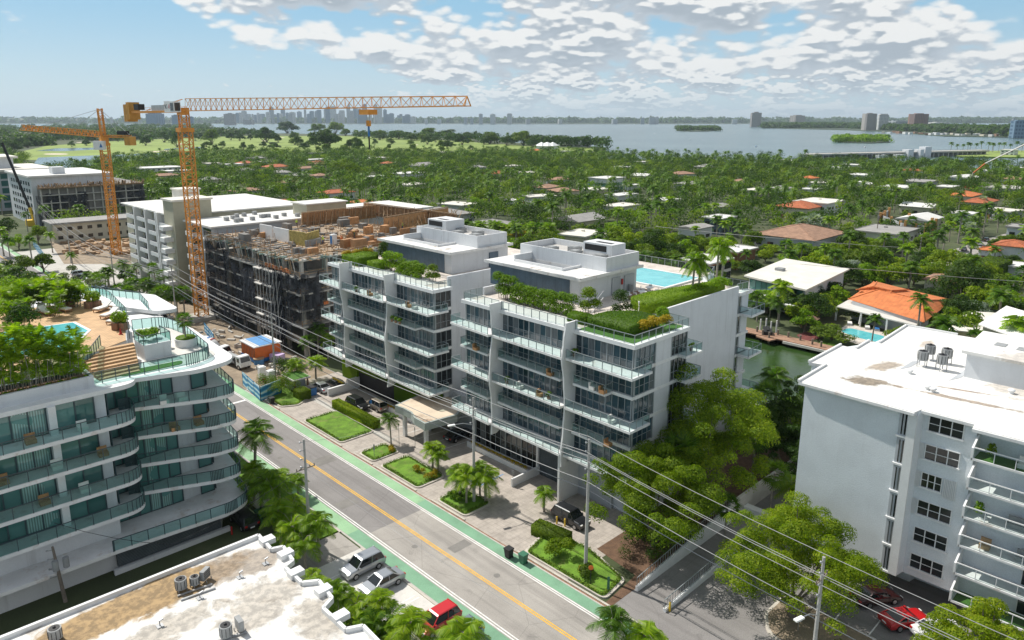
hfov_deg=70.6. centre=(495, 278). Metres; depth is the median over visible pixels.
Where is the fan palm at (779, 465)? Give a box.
[759,458,792,510]
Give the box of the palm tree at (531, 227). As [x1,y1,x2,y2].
[526,222,539,234]
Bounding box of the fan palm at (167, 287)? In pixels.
[157,284,172,315]
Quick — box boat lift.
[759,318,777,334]
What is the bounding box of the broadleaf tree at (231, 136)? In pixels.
[225,132,234,139]
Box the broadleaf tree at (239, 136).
[234,133,245,140]
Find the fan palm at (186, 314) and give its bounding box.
[174,311,193,336]
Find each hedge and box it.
[293,386,310,399]
[332,398,379,429]
[342,251,378,266]
[367,259,389,269]
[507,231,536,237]
[531,518,572,542]
[567,310,591,325]
[587,309,657,337]
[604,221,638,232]
[630,281,725,313]
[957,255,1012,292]
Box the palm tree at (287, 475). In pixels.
[259,467,299,499]
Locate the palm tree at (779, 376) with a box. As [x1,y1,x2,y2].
[750,365,794,401]
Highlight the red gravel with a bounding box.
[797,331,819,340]
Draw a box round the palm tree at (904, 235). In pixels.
[895,231,910,256]
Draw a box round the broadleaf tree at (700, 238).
[688,236,705,246]
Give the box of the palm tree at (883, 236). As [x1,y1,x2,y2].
[874,232,894,247]
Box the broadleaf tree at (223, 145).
[218,141,225,147]
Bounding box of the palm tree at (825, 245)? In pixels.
[818,242,832,254]
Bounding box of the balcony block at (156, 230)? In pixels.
[120,187,292,296]
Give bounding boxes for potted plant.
[571,348,577,356]
[973,500,984,513]
[986,443,996,454]
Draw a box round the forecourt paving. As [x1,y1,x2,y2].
[265,372,647,579]
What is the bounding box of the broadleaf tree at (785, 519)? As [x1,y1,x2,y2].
[713,490,889,635]
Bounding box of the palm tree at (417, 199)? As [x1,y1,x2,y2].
[412,197,422,204]
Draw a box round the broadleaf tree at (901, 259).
[894,257,909,263]
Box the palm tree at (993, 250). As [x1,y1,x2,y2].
[985,245,1003,255]
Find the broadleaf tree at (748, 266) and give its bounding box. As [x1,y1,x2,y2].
[738,259,764,272]
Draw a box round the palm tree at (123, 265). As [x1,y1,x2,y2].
[115,259,130,274]
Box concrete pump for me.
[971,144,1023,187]
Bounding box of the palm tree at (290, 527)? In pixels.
[272,513,307,559]
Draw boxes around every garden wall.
[729,460,796,522]
[743,503,767,522]
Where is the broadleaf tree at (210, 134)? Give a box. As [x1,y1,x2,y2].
[200,129,219,143]
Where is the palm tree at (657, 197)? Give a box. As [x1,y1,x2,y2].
[652,194,664,222]
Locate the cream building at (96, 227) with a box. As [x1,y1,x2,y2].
[42,214,127,242]
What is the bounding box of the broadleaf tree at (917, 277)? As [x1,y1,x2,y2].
[898,264,924,288]
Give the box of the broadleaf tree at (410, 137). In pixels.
[404,134,417,139]
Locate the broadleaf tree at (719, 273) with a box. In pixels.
[707,270,729,284]
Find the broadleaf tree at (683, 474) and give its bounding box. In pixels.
[582,439,727,548]
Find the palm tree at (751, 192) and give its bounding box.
[747,190,757,196]
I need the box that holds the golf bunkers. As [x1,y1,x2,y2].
[45,137,416,154]
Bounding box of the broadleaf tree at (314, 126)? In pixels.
[307,123,320,131]
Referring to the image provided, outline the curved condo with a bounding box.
[0,285,247,613]
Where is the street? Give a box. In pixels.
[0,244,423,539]
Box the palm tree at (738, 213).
[731,209,745,231]
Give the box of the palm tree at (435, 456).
[427,447,449,470]
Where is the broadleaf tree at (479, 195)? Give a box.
[469,188,494,201]
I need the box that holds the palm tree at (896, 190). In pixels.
[890,187,903,212]
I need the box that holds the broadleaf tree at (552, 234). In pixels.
[531,229,564,240]
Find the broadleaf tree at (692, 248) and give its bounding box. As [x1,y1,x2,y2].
[678,239,699,252]
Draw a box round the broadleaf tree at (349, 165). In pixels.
[327,158,360,172]
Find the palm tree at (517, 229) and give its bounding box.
[509,223,524,237]
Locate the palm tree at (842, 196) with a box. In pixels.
[836,194,850,212]
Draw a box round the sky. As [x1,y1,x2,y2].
[0,0,1023,119]
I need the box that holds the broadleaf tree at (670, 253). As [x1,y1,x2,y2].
[662,250,682,265]
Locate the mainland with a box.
[0,122,639,123]
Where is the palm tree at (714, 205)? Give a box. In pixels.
[711,202,720,213]
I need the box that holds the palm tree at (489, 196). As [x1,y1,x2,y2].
[484,192,494,212]
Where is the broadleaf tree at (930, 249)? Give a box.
[919,243,936,254]
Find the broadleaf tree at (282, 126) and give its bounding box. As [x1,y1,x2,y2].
[276,121,300,132]
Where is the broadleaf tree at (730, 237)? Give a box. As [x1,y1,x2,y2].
[721,232,737,243]
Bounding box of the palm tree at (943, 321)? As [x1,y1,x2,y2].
[925,315,963,332]
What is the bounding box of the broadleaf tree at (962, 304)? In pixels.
[938,294,985,314]
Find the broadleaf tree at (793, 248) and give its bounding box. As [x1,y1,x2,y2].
[789,245,809,257]
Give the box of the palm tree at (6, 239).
[0,235,15,259]
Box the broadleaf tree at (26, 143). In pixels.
[20,141,34,147]
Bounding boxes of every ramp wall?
[635,500,730,590]
[663,544,738,612]
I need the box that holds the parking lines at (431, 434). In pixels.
[391,419,466,448]
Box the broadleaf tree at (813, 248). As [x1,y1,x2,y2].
[804,246,819,255]
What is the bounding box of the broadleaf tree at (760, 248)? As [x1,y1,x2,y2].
[756,246,768,257]
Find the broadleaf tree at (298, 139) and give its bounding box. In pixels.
[292,136,303,145]
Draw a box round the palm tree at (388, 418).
[377,412,399,443]
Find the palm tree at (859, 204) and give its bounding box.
[856,199,867,220]
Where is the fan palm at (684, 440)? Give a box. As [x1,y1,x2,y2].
[653,429,709,525]
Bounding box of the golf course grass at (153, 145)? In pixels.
[16,136,592,159]
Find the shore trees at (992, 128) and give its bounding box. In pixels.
[757,121,1009,136]
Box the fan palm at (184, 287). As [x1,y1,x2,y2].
[175,284,192,319]
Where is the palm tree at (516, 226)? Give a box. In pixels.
[509,223,522,242]
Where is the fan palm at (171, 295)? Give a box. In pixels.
[166,285,186,317]
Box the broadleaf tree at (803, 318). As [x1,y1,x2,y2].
[789,308,821,331]
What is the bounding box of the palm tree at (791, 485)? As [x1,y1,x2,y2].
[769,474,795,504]
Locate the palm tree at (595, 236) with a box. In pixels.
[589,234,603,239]
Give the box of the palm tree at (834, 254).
[824,249,844,265]
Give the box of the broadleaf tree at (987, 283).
[974,280,1008,306]
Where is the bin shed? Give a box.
[281,371,310,389]
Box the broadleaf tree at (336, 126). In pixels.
[323,122,343,133]
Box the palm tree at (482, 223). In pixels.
[474,220,489,228]
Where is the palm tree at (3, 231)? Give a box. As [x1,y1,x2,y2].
[0,226,7,255]
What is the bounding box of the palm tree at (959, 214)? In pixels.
[952,210,971,243]
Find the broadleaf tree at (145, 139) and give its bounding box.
[139,135,150,145]
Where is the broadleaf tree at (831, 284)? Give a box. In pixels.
[827,281,851,295]
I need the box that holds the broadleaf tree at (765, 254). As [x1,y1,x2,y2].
[758,249,773,261]
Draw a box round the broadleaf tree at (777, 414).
[763,375,804,440]
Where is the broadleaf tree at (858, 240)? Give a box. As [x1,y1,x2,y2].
[836,230,867,244]
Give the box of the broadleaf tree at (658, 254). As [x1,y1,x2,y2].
[644,250,673,265]
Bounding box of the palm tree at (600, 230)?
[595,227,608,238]
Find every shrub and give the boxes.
[134,326,159,338]
[377,241,388,257]
[379,250,402,271]
[395,258,426,278]
[424,264,440,281]
[492,271,518,300]
[508,282,580,315]
[578,286,602,313]
[610,289,632,310]
[655,306,669,316]
[681,276,732,292]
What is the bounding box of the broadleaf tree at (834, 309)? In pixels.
[808,293,839,312]
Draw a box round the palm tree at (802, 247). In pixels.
[794,242,810,258]
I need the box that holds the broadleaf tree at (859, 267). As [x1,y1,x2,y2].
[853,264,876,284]
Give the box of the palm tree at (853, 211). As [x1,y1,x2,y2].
[845,206,858,221]
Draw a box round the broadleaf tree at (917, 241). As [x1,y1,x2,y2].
[913,235,934,249]
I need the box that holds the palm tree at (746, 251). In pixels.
[740,249,751,273]
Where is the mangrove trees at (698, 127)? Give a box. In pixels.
[674,124,722,130]
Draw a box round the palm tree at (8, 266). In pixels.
[1,264,23,275]
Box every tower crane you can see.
[20,108,135,254]
[123,96,470,322]
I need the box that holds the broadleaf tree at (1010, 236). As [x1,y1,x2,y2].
[996,234,1016,238]
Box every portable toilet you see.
[257,365,265,379]
[266,369,274,380]
[329,234,336,244]
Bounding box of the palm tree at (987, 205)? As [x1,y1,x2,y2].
[978,201,996,237]
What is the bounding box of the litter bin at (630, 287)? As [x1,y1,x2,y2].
[628,284,632,291]
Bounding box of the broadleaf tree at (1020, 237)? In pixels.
[1015,234,1023,240]
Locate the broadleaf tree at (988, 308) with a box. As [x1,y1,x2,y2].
[958,300,992,311]
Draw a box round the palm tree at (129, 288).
[119,283,138,292]
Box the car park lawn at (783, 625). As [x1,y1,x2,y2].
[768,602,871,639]
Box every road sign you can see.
[589,565,593,583]
[607,576,609,588]
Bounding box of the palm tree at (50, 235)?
[43,231,56,252]
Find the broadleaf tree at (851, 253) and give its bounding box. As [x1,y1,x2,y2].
[839,248,862,263]
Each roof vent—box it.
[155,618,163,628]
[196,590,203,600]
[236,570,243,579]
[262,557,268,565]
[924,384,930,389]
[929,387,936,392]
[1008,388,1015,393]
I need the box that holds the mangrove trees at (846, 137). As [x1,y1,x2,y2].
[831,133,894,142]
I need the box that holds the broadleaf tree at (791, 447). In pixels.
[751,423,800,474]
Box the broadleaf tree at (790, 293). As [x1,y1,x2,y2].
[778,287,797,303]
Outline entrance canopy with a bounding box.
[395,394,462,445]
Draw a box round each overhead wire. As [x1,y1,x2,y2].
[37,203,959,639]
[40,213,854,639]
[41,209,933,639]
[41,213,875,639]
[49,210,1015,639]
[55,219,953,639]
[55,469,300,544]
[305,416,465,441]
[308,470,568,639]
[656,226,903,247]
[803,264,1023,281]
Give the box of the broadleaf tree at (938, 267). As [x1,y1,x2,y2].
[923,261,953,274]
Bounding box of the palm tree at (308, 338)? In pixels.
[297,335,317,358]
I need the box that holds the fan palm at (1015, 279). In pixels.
[1005,275,1023,292]
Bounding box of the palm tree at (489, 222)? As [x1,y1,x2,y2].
[486,219,496,228]
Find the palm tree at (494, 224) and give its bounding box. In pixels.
[489,220,502,229]
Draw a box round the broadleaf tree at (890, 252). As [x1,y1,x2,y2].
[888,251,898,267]
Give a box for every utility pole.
[45,546,69,602]
[65,224,71,262]
[108,249,114,282]
[169,266,176,318]
[266,314,276,377]
[296,439,314,526]
[447,397,475,501]
[584,439,590,564]
[793,556,827,639]
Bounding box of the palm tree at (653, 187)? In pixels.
[646,184,659,215]
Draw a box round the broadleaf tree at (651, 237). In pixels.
[632,229,666,250]
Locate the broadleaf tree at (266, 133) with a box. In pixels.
[252,127,275,141]
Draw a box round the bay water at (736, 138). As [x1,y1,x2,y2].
[0,123,1023,169]
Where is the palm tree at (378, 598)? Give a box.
[364,587,399,619]
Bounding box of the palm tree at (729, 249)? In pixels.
[711,240,736,276]
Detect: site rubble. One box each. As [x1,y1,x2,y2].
[60,237,129,254]
[198,325,307,379]
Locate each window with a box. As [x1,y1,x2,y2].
[0,173,7,178]
[0,202,11,207]
[0,408,48,445]
[0,447,52,476]
[0,478,57,510]
[0,509,61,544]
[1,181,8,185]
[2,188,9,192]
[55,396,96,430]
[61,434,99,461]
[65,465,103,489]
[69,494,107,520]
[104,393,109,416]
[107,377,172,409]
[109,431,112,445]
[111,407,175,438]
[113,461,116,474]
[115,435,178,465]
[116,490,119,503]
[119,462,181,493]
[120,489,183,522]
[190,372,205,388]
[193,402,207,415]
[195,430,209,441]
[198,457,212,467]
[201,484,214,493]
[203,228,210,234]
[332,266,338,280]
[333,287,340,298]
[333,302,342,316]
[334,322,343,333]
[335,337,344,350]
[352,272,385,295]
[353,293,385,313]
[353,309,385,331]
[354,330,384,349]
[355,345,386,367]
[397,284,433,309]
[397,307,434,329]
[398,325,434,349]
[398,346,434,369]
[399,363,435,388]
[434,290,450,309]
[434,309,451,329]
[435,329,451,349]
[435,349,451,369]
[436,368,451,388]
[465,304,490,327]
[466,330,490,348]
[466,349,488,370]
[466,373,489,391]
[466,391,490,413]
[475,419,535,467]
[503,314,563,348]
[503,341,561,372]
[503,361,562,396]
[503,387,563,420]
[503,406,561,442]
[574,414,630,446]
[574,435,629,468]
[575,386,631,421]
[576,335,634,370]
[576,364,632,396]
[630,441,651,461]
[631,417,652,447]
[632,392,653,422]
[633,366,655,396]
[634,343,656,370]
[667,403,683,428]
[668,382,684,404]
[669,357,685,381]
[671,331,687,356]
[724,262,730,268]
[724,271,730,277]
[733,356,737,373]
[734,336,738,354]
[736,316,740,334]
[737,296,742,313]
[749,279,772,290]
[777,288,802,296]
[881,413,907,567]
[907,552,943,580]
[911,526,947,553]
[915,499,951,526]
[918,471,942,494]
[922,443,960,470]
[926,416,964,441]
[1015,599,1023,615]
[1020,570,1023,585]
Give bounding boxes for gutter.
[235,390,604,638]
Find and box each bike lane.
[0,243,424,534]
[348,500,636,639]
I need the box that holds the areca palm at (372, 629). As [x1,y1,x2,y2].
[352,610,381,637]
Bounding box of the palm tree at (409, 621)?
[385,604,435,639]
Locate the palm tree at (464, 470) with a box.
[451,464,481,502]
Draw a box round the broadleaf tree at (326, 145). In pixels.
[321,143,331,149]
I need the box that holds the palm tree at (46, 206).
[36,204,50,219]
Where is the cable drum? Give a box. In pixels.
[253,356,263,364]
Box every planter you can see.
[64,292,74,306]
[82,291,92,308]
[90,291,101,307]
[110,311,120,330]
[117,310,129,330]
[174,336,196,347]
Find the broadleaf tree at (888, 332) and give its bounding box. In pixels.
[882,324,910,335]
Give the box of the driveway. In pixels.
[290,532,359,571]
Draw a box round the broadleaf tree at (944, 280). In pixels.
[926,258,995,298]
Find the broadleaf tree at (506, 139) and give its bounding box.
[500,135,515,145]
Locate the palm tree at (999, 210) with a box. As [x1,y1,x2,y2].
[995,208,1004,225]
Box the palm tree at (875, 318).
[866,313,885,341]
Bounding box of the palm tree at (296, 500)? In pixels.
[277,492,310,518]
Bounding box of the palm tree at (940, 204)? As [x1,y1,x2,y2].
[936,202,949,215]
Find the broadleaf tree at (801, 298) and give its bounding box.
[788,293,816,311]
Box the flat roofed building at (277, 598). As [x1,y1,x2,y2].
[0,534,379,639]
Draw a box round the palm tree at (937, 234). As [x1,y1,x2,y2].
[928,230,947,248]
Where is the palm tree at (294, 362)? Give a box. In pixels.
[284,358,307,373]
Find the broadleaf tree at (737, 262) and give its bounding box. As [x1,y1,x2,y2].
[731,260,742,268]
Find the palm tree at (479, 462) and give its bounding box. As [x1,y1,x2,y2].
[470,459,487,495]
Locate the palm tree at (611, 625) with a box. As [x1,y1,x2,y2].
[586,604,636,639]
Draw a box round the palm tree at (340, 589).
[328,577,354,612]
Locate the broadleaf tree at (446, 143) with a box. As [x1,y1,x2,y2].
[441,140,452,147]
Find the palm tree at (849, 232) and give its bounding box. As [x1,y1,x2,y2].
[841,229,858,248]
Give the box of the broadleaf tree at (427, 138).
[420,135,432,143]
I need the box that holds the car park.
[615,489,1023,639]
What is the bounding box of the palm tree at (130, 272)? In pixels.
[122,270,137,278]
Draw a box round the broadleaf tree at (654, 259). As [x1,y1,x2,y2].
[645,256,659,263]
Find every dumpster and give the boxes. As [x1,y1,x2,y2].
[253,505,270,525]
[305,384,316,395]
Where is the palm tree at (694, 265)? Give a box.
[680,251,708,284]
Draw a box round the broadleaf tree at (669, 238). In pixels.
[658,233,679,243]
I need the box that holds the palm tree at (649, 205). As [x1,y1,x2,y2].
[643,203,652,218]
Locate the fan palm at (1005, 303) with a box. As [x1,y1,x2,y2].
[986,284,1011,310]
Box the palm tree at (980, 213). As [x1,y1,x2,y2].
[974,210,988,227]
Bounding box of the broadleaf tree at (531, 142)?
[524,137,540,146]
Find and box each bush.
[0,275,24,293]
[0,288,33,304]
[0,298,12,319]
[1,301,41,324]
[18,271,40,285]
[23,284,47,304]
[35,283,56,302]
[47,274,70,286]
[52,284,82,302]
[69,278,92,292]
[234,477,257,506]
[256,370,300,392]
[256,507,275,528]
[269,355,299,375]
[341,247,373,255]
[388,444,394,452]
[412,464,438,477]
[448,488,471,500]
[471,441,527,468]
[544,537,575,555]
[577,561,594,579]
[616,511,699,562]
[637,314,673,329]
[731,406,801,450]
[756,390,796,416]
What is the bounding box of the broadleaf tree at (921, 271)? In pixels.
[911,264,932,285]
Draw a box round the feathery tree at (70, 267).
[57,265,80,279]
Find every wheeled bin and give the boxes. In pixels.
[268,396,274,403]
[503,545,513,558]
[518,550,528,564]
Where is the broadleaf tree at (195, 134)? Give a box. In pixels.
[190,132,200,140]
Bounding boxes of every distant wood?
[0,122,259,146]
[341,130,612,149]
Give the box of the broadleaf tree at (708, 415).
[643,362,779,493]
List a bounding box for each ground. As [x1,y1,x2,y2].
[0,133,1023,635]
[50,241,131,263]
[685,130,889,143]
[955,151,1023,157]
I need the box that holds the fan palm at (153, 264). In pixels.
[144,261,159,281]
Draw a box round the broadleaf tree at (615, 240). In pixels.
[605,238,626,248]
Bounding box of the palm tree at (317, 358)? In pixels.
[304,354,326,378]
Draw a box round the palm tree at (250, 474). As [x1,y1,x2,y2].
[237,467,279,506]
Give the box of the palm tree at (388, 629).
[379,614,405,639]
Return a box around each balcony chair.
[0,472,9,486]
[23,432,36,445]
[38,493,50,506]
[50,458,63,470]
[76,419,88,431]
[78,480,90,493]
[96,445,108,457]
[157,394,168,404]
[169,420,180,431]
[176,390,187,401]
[193,415,204,425]
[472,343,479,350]
[516,381,523,389]
[536,388,542,396]
[546,367,553,376]
[589,381,595,390]
[598,385,606,394]
[604,437,612,447]
[607,414,615,423]
[978,536,991,551]
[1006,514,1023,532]
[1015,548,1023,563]
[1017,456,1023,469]
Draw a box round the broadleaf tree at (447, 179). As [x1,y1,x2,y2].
[433,176,460,191]
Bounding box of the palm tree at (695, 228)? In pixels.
[690,226,700,235]
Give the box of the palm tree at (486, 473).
[468,464,502,500]
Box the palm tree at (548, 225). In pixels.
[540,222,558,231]
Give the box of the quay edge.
[782,341,825,351]
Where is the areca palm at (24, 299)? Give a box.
[0,295,35,325]
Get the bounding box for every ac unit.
[47,624,62,639]
[174,575,187,593]
[189,574,199,588]
[199,566,211,583]
[219,621,232,639]
[233,615,245,633]
[916,349,928,367]
[925,343,935,360]
[935,353,948,371]
[941,347,953,364]
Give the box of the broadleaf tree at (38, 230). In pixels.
[26,225,46,243]
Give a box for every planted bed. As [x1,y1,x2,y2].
[260,383,307,406]
[304,411,372,442]
[360,443,398,461]
[381,454,443,487]
[438,488,490,515]
[525,536,623,598]
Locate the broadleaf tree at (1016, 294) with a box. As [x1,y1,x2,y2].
[992,290,1023,308]
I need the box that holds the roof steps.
[583,292,603,313]
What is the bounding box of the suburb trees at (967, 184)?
[0,146,1023,253]
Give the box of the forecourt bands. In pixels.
[311,396,408,452]
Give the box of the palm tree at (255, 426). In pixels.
[236,416,282,463]
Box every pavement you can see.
[234,477,316,541]
[299,549,447,639]
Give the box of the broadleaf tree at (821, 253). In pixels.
[803,250,823,259]
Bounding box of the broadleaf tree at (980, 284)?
[966,282,989,301]
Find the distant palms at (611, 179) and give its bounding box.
[1,144,1023,208]
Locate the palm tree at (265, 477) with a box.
[246,467,291,505]
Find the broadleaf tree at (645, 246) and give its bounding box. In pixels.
[634,243,655,255]
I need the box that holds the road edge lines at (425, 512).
[0,246,622,639]
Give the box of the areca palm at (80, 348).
[58,334,93,376]
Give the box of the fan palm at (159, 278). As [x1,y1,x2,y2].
[155,268,168,282]
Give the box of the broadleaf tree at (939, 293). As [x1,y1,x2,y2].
[912,287,960,298]
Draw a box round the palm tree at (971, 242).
[960,235,984,253]
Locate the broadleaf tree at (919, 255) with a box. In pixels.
[908,251,930,262]
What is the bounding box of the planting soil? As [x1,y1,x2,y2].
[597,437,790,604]
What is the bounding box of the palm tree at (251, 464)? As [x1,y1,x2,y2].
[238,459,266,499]
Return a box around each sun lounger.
[35,302,44,313]
[37,305,50,315]
[54,302,72,312]
[92,300,111,312]
[99,306,118,318]
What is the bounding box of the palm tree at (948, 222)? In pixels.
[945,220,956,241]
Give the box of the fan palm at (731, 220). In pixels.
[729,218,736,231]
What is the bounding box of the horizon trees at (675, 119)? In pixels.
[0,115,1023,122]
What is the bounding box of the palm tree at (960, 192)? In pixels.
[955,190,966,209]
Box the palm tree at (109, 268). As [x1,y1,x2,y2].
[99,266,116,287]
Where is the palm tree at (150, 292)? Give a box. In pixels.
[147,288,165,298]
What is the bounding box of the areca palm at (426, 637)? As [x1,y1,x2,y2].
[421,631,450,639]
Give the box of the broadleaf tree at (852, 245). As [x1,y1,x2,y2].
[842,240,860,250]
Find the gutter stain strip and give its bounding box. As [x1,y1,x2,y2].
[251,393,621,615]
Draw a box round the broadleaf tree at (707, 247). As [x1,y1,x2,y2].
[704,239,736,252]
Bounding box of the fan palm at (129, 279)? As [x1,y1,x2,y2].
[123,276,139,288]
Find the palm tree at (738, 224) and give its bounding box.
[732,222,750,244]
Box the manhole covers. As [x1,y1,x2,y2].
[278,457,499,577]
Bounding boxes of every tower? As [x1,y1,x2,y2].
[145,113,164,124]
[171,115,180,124]
[223,114,235,124]
[235,113,238,122]
[239,112,242,122]
[241,111,246,119]
[243,120,254,123]
[258,114,261,122]
[266,112,270,122]
[271,107,274,123]
[288,113,292,123]
[289,112,295,122]
[297,111,301,117]
[304,110,306,122]
[317,110,321,122]
[325,107,330,122]
[330,106,335,120]
[334,114,339,122]
[339,110,344,122]
[346,106,349,122]
[349,110,354,122]
[353,108,357,118]
[357,109,362,122]
[362,104,366,122]
[373,104,376,122]
[376,108,382,122]
[383,109,386,122]
[385,114,389,122]
[389,113,393,122]
[405,114,410,122]
[410,116,415,123]
[479,114,482,123]
[490,114,495,123]
[507,113,511,123]
[611,119,617,123]
[649,117,655,123]
[750,112,761,126]
[790,115,804,121]
[861,113,876,129]
[876,114,888,129]
[888,120,907,123]
[908,113,928,123]
[928,122,949,123]
[1008,120,1023,137]
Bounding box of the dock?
[746,326,833,352]
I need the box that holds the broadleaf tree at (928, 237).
[918,232,936,242]
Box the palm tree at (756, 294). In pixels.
[748,290,768,321]
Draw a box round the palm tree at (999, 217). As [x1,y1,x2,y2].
[993,214,1004,232]
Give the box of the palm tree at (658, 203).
[652,200,666,221]
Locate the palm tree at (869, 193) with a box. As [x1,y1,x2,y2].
[863,191,873,208]
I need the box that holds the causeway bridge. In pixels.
[804,147,989,159]
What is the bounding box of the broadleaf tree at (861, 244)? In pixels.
[851,241,864,249]
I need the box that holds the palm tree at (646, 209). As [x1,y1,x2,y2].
[637,207,651,229]
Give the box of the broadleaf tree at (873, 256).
[853,246,892,268]
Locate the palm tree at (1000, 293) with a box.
[985,288,1017,309]
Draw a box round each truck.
[204,336,231,351]
[227,351,250,369]
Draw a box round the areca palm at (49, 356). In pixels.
[19,324,63,383]
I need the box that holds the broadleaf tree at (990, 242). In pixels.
[986,237,1007,245]
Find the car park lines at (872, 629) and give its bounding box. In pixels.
[835,600,916,639]
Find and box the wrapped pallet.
[269,352,284,362]
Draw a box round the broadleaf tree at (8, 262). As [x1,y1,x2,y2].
[0,260,18,275]
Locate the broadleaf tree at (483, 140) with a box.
[480,137,488,144]
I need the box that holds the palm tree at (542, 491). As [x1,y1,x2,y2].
[533,485,556,511]
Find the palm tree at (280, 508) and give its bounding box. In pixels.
[258,496,294,543]
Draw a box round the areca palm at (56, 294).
[35,287,67,316]
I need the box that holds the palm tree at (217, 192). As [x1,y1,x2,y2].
[210,190,222,195]
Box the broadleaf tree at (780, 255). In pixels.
[777,249,798,259]
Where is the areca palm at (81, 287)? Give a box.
[60,279,87,306]
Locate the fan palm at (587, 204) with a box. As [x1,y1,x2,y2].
[581,202,591,212]
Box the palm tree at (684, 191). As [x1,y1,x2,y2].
[679,189,688,214]
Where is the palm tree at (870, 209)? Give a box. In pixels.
[865,207,876,224]
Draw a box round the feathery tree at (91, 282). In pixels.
[84,278,99,285]
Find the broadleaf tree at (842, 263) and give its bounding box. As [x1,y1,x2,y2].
[832,260,864,288]
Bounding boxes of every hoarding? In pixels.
[33,242,43,253]
[204,323,213,337]
[242,372,281,401]
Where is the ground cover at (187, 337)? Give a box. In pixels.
[175,334,195,339]
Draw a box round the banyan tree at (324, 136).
[307,129,341,144]
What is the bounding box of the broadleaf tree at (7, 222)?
[0,217,18,235]
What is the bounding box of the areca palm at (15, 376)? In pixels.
[0,330,36,389]
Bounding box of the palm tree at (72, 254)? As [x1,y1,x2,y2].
[64,252,77,268]
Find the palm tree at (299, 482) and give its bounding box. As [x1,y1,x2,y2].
[288,472,309,493]
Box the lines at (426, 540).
[1,257,576,639]
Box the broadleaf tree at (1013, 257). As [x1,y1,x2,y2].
[1001,254,1022,260]
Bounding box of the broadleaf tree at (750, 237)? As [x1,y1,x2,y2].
[740,231,765,246]
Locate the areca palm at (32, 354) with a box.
[5,322,51,387]
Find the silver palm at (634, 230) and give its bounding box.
[627,222,641,232]
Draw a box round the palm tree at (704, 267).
[687,253,711,284]
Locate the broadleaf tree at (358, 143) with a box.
[351,137,361,147]
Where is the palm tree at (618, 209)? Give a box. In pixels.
[611,206,625,222]
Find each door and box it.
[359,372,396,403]
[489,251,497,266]
[539,448,557,481]
[611,276,620,295]
[624,273,634,290]
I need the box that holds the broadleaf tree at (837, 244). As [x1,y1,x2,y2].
[827,242,844,248]
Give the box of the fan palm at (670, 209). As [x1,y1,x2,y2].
[664,207,677,232]
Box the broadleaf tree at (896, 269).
[874,260,909,284]
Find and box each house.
[135,165,180,171]
[155,173,179,181]
[160,169,187,172]
[197,177,222,189]
[226,187,264,195]
[235,161,254,164]
[260,164,288,169]
[274,169,293,175]
[295,166,313,172]
[309,173,328,182]
[318,189,355,198]
[389,171,425,179]
[398,183,426,189]
[408,162,437,168]
[424,206,475,220]
[436,201,476,209]
[472,218,521,231]
[522,194,556,204]
[531,184,560,193]
[546,176,571,183]
[546,187,578,199]
[554,212,606,230]
[558,228,603,242]
[578,187,611,196]
[587,176,625,190]
[601,202,640,216]
[604,192,638,202]
[622,184,640,192]
[633,173,652,178]
[651,197,680,209]
[674,171,694,177]
[674,181,692,189]
[676,223,713,237]
[680,253,734,278]
[693,164,718,172]
[700,202,735,213]
[701,214,737,234]
[713,244,758,269]
[743,188,767,201]
[744,258,849,315]
[754,223,843,249]
[771,185,791,197]
[774,200,821,218]
[792,197,845,214]
[801,175,819,181]
[802,187,822,196]
[835,281,946,344]
[851,173,871,177]
[855,224,919,241]
[856,180,872,188]
[877,207,937,236]
[879,184,917,199]
[895,212,943,229]
[899,201,937,214]
[902,178,938,184]
[922,273,962,298]
[935,184,959,191]
[945,190,981,203]
[948,174,978,184]
[948,306,1023,337]
[952,210,978,226]
[961,197,999,206]
[976,246,1001,257]
[984,185,1022,194]
[987,207,1023,219]
[991,239,1023,260]
[1000,149,1018,154]
[1001,176,1021,184]
[1005,223,1023,237]
[1008,261,1023,276]
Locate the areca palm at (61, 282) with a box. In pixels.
[46,278,75,305]
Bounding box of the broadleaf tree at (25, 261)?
[13,255,35,271]
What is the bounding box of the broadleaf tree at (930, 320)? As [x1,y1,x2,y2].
[928,313,937,327]
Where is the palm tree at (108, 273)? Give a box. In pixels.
[99,269,116,289]
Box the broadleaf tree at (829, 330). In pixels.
[807,323,858,342]
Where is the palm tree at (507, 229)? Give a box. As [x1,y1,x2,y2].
[498,223,512,234]
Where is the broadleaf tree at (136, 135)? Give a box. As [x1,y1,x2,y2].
[130,133,140,138]
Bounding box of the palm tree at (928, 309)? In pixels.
[917,304,933,320]
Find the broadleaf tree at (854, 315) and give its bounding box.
[844,311,880,321]
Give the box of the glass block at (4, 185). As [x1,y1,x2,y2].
[0,154,48,210]
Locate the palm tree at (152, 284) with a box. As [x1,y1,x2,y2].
[144,281,159,293]
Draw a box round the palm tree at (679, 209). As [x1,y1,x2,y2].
[676,208,685,224]
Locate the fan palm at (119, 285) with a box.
[109,282,126,291]
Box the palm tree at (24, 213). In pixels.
[19,211,30,231]
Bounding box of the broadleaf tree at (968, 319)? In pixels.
[932,306,984,331]
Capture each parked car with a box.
[70,270,83,275]
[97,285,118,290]
[158,314,173,318]
[228,506,259,531]
[309,381,330,393]
[325,378,344,386]
[339,546,385,580]
[345,393,369,409]
[357,566,405,596]
[366,396,388,412]
[422,598,461,638]
[443,427,471,442]
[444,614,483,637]
[550,500,590,529]
[849,583,902,608]
[877,605,926,632]
[909,618,966,639]

